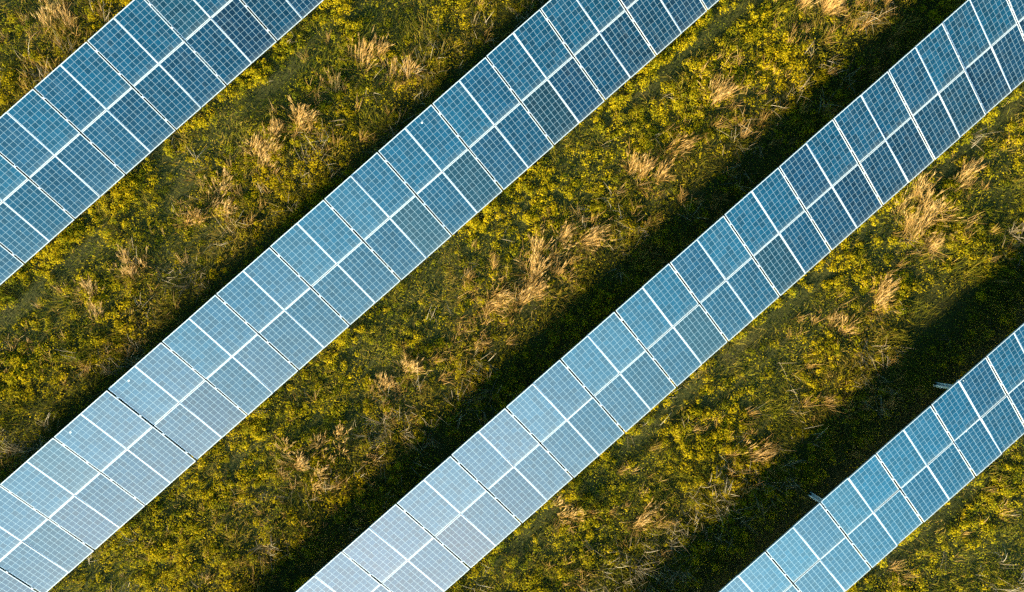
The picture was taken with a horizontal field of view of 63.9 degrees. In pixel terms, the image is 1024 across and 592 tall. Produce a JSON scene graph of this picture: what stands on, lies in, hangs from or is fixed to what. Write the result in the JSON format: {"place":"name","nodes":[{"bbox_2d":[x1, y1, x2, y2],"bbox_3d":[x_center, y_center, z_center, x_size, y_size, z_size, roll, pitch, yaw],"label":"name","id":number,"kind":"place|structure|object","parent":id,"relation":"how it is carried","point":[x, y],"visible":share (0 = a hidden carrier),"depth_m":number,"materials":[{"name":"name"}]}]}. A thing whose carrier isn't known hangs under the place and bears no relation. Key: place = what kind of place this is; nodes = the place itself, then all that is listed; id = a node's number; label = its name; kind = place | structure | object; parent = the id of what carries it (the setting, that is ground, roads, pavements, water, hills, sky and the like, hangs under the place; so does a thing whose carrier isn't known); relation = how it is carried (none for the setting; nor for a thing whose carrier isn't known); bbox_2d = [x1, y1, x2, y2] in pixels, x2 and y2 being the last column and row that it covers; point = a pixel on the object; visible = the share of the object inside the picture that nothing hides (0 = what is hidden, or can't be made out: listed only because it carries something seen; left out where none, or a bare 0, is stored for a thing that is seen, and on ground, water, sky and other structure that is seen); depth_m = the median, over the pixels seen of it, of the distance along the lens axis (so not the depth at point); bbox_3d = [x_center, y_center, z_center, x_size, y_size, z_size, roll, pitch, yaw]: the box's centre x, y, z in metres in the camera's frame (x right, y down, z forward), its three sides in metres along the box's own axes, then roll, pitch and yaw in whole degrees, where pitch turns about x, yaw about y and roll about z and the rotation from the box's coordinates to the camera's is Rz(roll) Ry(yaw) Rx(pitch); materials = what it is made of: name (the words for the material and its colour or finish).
{"place":"outdoors","nodes":[
{"label":"outdoors","id":0,"kind":"place"},
{"bbox_2d":[0,0,1023,591],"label":"ground","id":1,"kind":"structure","parent":0,"point":[278,86],"depth_m":25.25,"materials":[{"name":"green plant"}]},
{"bbox_2d":[27,0,76,39],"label":"dry grass tuft","id":2,"kind":"object","parent":1,"relation":"on","point":[57,13],"visible":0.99,"depth_m":25.46,"materials":[{"name":"plant"}]},
{"bbox_2d":[65,277,103,332],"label":"dry grass tuft","id":3,"kind":"object","parent":1,"relation":"on","point":[91,288],"visible":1,"depth_m":25.31,"materials":[{"name":"plant"}]},
{"bbox_2d":[109,245,152,292],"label":"dry grass tuft","id":4,"kind":"object","parent":1,"relation":"on","point":[126,268],"visible":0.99,"depth_m":25.24,"materials":[{"name":"plant"}]},
{"bbox_2d":[0,0,322,284],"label":"solar array","id":5,"kind":"object","parent":1,"relation":"on","point":[83,86],"visible":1,"depth_m":24.25,"materials":[{"name":"glass"}]},
{"bbox_2d":[173,206,206,231],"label":"dry grass tuft","id":6,"kind":"object","parent":1,"relation":"on","point":[194,216],"visible":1,"depth_m":25.25,"materials":[{"name":"plant"}]},
{"bbox_2d":[198,166,239,233],"bbox_3d":[-9.069,-3.018,25.274,1.427,0.659,2.232,0,89,1],"label":"dry grass tuft","id":7,"kind":"object","parent":1,"relation":"on","point":[223,187],"visible":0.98,"depth_m":25.34,"materials":[{"name":"plant"}]},
{"bbox_2d":[236,127,285,177],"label":"dry grass tuft","id":8,"kind":"object","parent":1,"relation":"on","point":[265,150],"visible":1,"depth_m":25.31,"materials":[{"name":"plant"}]},
{"bbox_2d":[257,116,283,142],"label":"dry grass tuft","id":9,"kind":"object","parent":1,"relation":"on","point":[272,129],"visible":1,"depth_m":25.18,"materials":[{"name":"plant"}]},
{"bbox_2d":[278,94,319,139],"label":"dry grass tuft","id":10,"kind":"object","parent":1,"relation":"on","point":[299,118],"visible":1,"depth_m":25.11,"materials":[{"name":"plant"}]},
{"bbox_2d":[269,435,330,500],"bbox_3d":[-6.366,5.077,24.891,1.301,0.792,2.450,-41,88,0],"label":"dry grass tuft","id":11,"kind":"object","parent":1,"relation":"on","point":[300,461],"visible":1,"depth_m":24.94,"materials":[{"name":"plant"}]},
{"bbox_2d":[297,423,351,484],"bbox_3d":[-5.474,4.582,24.888,1.604,0.850,1.828,39,90,2],"label":"dry grass tuft","id":12,"kind":"object","parent":1,"relation":"on","point":[337,431],"visible":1,"depth_m":24.95,"materials":[{"name":"plant"}]},
{"bbox_2d":[319,67,345,113],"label":"dry grass tuft","id":13,"kind":"object","parent":1,"relation":"on","point":[336,84],"visible":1,"depth_m":25.34,"materials":[{"name":"plant"}]},
{"bbox_2d":[0,0,718,591],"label":"solar array","id":14,"kind":"object","parent":1,"relation":"on","point":[102,468],"visible":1,"depth_m":23.90,"materials":[{"name":"glass"}]},
{"bbox_2d":[337,27,393,88],"bbox_3d":[-4.597,-7.450,25.068,2.082,0.999,1.371,-45,88,0],"label":"dry grass tuft","id":15,"kind":"object","parent":1,"relation":"on","point":[365,53],"visible":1,"depth_m":25.23,"materials":[{"name":"plant"}]},
{"bbox_2d":[364,373,393,402],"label":"dry grass tuft","id":16,"kind":"object","parent":1,"relation":"on","point":[381,378],"visible":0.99,"depth_m":25.10,"materials":[{"name":"plant"}]},
{"bbox_2d":[380,54,422,91],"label":"dry grass tuft","id":17,"kind":"object","parent":1,"relation":"on","point":[410,59],"visible":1,"depth_m":25.24,"materials":[{"name":"plant"}]},
{"bbox_2d":[391,354,428,388],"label":"dry grass tuft","id":18,"kind":"object","parent":1,"relation":"on","point":[411,367],"visible":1,"depth_m":25.04,"materials":[{"name":"plant"}]},
{"bbox_2d":[475,277,518,324],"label":"dry grass tuft","id":19,"kind":"object","parent":1,"relation":"on","point":[503,296],"visible":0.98,"depth_m":25.00,"materials":[{"name":"plant"}]},
{"bbox_2d":[0,0,1016,591],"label":"straw wisps","id":20,"kind":"object","parent":1,"relation":"on","point":[624,468],"visible":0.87,"depth_m":25.09,"materials":[{"name":"beige plant"}]},
{"bbox_2d":[0,0,1023,591],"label":"meadow weeds","id":21,"kind":"object","parent":1,"relation":"on","point":[478,224],"visible":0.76,"depth_m":25.16,"materials":[{"name":"green plant"}]},
{"bbox_2d":[0,0,1023,591],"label":"dead stalks","id":22,"kind":"object","parent":1,"relation":"on","point":[492,366],"visible":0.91,"depth_m":25.02,"materials":[{"name":"beige plant"}]},
{"bbox_2d":[496,273,557,316],"bbox_3d":[0.301,-0.042,24.942,1.992,0.824,1.123,-23,88,1],"label":"dry grass tuft","id":23,"kind":"object","parent":1,"relation":"on","point":[532,290],"visible":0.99,"depth_m":24.99,"materials":[{"name":"plant"}]},
{"bbox_2d":[502,229,583,297],"bbox_3d":[1.077,-0.720,24.924,2.461,0.869,2.129,37,90,2],"label":"dry grass tuft","id":24,"kind":"object","parent":1,"relation":"on","point":[531,270],"visible":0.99,"depth_m":25.01,"materials":[{"name":"plant"}]},
{"bbox_2d":[548,220,580,264],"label":"dry grass tuft","id":25,"kind":"object","parent":1,"relation":"on","point":[564,236],"visible":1,"depth_m":25.07,"materials":[{"name":"plant"}]},
{"bbox_2d":[550,496,587,534],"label":"dry grass tuft","id":26,"kind":"object","parent":1,"relation":"on","point":[572,514],"visible":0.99,"depth_m":24.73,"materials":[{"name":"plant"}]},
{"bbox_2d":[561,215,615,260],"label":"dry grass tuft","id":27,"kind":"object","parent":1,"relation":"on","point":[593,236],"visible":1,"depth_m":24.96,"materials":[{"name":"plant"}]},
{"bbox_2d":[622,499,662,546],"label":"dry grass tuft","id":28,"kind":"object","parent":1,"relation":"on","point":[642,521],"visible":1,"depth_m":24.71,"materials":[{"name":"plant"}]},
{"bbox_2d":[616,149,677,192],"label":"dry grass tuft","id":29,"kind":"object","parent":1,"relation":"on","point":[647,169],"visible":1,"depth_m":24.99,"materials":[{"name":"plant"}]},
{"bbox_2d":[296,0,1023,591],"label":"solar array","id":30,"kind":"object","parent":1,"relation":"on","point":[972,76],"visible":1,"depth_m":23.59,"materials":[{"name":"glass"}]},
{"bbox_2d":[662,132,699,164],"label":"dry grass tuft","id":31,"kind":"object","parent":1,"relation":"on","point":[684,146],"visible":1,"depth_m":25.00,"materials":[{"name":"plant"}]},
{"bbox_2d":[693,72,742,125],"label":"dry grass tuft","id":32,"kind":"object","parent":1,"relation":"on","point":[724,91],"visible":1,"depth_m":25.06,"materials":[{"name":"plant"}]},
{"bbox_2d":[727,439,779,478],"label":"dry grass tuft","id":33,"kind":"object","parent":1,"relation":"on","point":[759,454],"visible":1,"depth_m":24.81,"materials":[{"name":"plant"}]},
{"bbox_2d":[790,0,847,27],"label":"dry grass tuft","id":34,"kind":"object","parent":1,"relation":"on","point":[829,6],"visible":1,"depth_m":25.03,"materials":[{"name":"plant"}]},
{"bbox_2d":[820,306,859,346],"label":"dry grass tuft","id":35,"kind":"object","parent":1,"relation":"on","point":[851,328],"visible":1,"depth_m":24.83,"materials":[{"name":"plant"}]},
{"bbox_2d":[719,323,1023,591],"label":"solar array","id":36,"kind":"object","parent":1,"relation":"on","point":[871,511],"visible":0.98,"depth_m":23.30,"materials":[{"name":"glass"}]},
{"bbox_2d":[866,275,900,335],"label":"dry grass tuft","id":37,"kind":"object","parent":1,"relation":"on","point":[884,297],"visible":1,"depth_m":24.78,"materials":[{"name":"plant"}]},
{"bbox_2d":[895,212,946,264],"bbox_3d":[12.408,-1.758,24.833,1.790,0.656,1.953,0,89,1],"label":"dry grass tuft","id":38,"kind":"object","parent":1,"relation":"on","point":[913,228],"visible":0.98,"depth_m":24.84,"materials":[{"name":"plant"}]},
{"bbox_2d":[889,170,963,248],"bbox_3d":[12.246,-2.560,24.624,2.182,0.930,2.556,-33,88,0],"label":"dry grass tuft","id":39,"kind":"object","parent":1,"relation":"on","point":[927,200],"visible":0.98,"depth_m":24.75,"materials":[{"name":"plant"}]},
{"bbox_2d":[943,157,986,197],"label":"dry grass tuft","id":40,"kind":"object","parent":1,"relation":"on","point":[966,172],"visible":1,"depth_m":24.82,"materials":[{"name":"plant"}]}
]}

